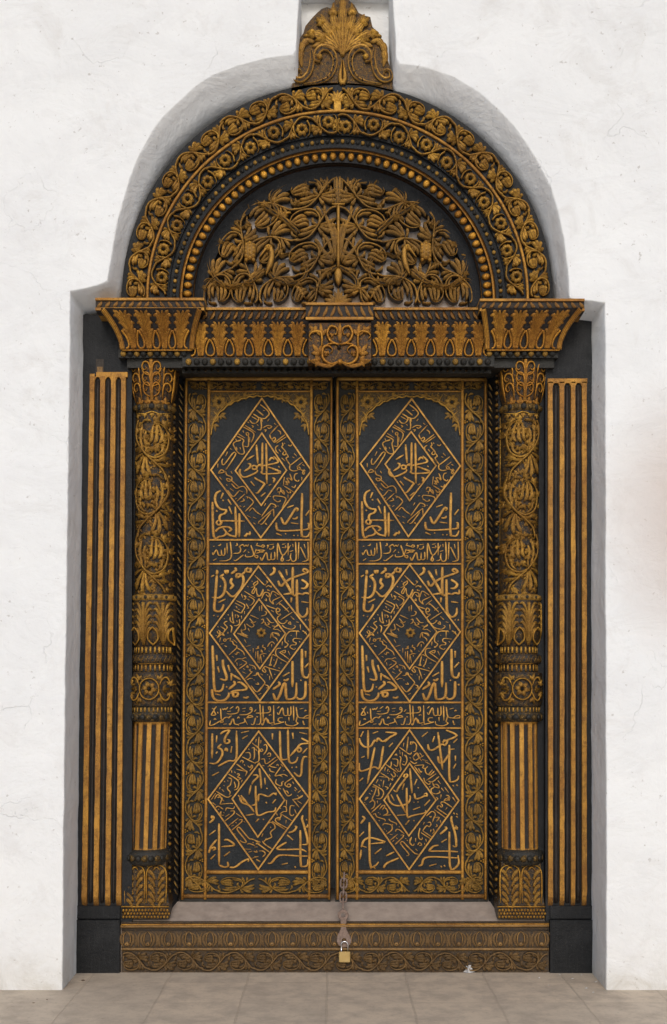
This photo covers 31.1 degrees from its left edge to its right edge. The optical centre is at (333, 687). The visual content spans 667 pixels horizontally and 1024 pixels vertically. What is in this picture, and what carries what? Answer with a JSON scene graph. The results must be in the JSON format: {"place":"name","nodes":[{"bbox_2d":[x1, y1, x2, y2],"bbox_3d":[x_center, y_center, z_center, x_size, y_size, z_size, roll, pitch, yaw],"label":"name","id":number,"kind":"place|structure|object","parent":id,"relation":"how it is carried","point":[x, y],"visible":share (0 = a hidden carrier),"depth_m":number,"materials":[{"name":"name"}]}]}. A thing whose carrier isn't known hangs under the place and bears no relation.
{"place":"outdoors","nodes":[
{"label":"outdoors","id":0,"kind":"place"},
{"bbox_2d":[0,972,666,1023],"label":"floor","id":1,"kind":"structure","parent":0,"point":[324,998],"depth_m":4.56,"materials":[{"name":"stone"}]},
{"bbox_2d":[0,0,666,989],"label":"plaster wall","id":2,"kind":"structure","parent":1,"relation":"on","point":[110,110],"depth_m":4.90,"materials":[{"name":"white paint"}]},
{"bbox_2d":[76,0,592,972],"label":"carved door frame","id":3,"kind":"object","parent":2,"relation":"attached to","point":[340,208],"visible":1,"depth_m":4.99,"materials":[{"name":"black paint"}]},
{"bbox_2d":[180,377,332,901],"bbox_3d":[-0.331,-0.215,5.161,0.656,2.276,0.058,0,0,0],"label":"door leaf","id":4,"kind":"object","parent":3,"relation":"attached to","point":[256,717],"visible":1,"depth_m":5.15,"materials":[{"name":"gold paint"}]},
{"bbox_2d":[335,377,487,901],"bbox_3d":[0.335,-0.215,5.161,0.655,2.276,0.058,0,0,0],"label":"door leaf","id":5,"kind":"object","parent":3,"relation":"attached to","point":[411,642],"visible":0.99,"depth_m":5.15,"materials":[{"name":"gold paint"}]},
{"bbox_2d":[337,871,350,947],"bbox_3d":[0.044,0.868,5.134,0.062,0.421,0.307,0,0,0],"label":"iron chain","id":6,"kind":"object","parent":5,"relation":"hanging from","point":[343,933],"visible":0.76,"depth_m":4.98,"materials":[{"name":"grey metal"}]},
{"bbox_2d":[339,941,349,961],"bbox_3d":[0.046,1.090,4.968,0.046,0.087,0.019,0,0,0],"label":"padlock","id":7,"kind":"object","parent":6,"relation":"hanging from","point":[344,956],"visible":1,"depth_m":4.96,"materials":[{"name":"gold metal"}]},
{"bbox_2d":[464,965,473,972],"bbox_3d":[0.562,1.167,4.983,0.037,0.031,0.033,0,0,39],"label":"plastic scrap","id":8,"kind":"object","parent":1,"relation":"on","point":[468,970],"visible":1,"depth_m":4.98,"materials":[{"name":"white plastic"}]}
]}

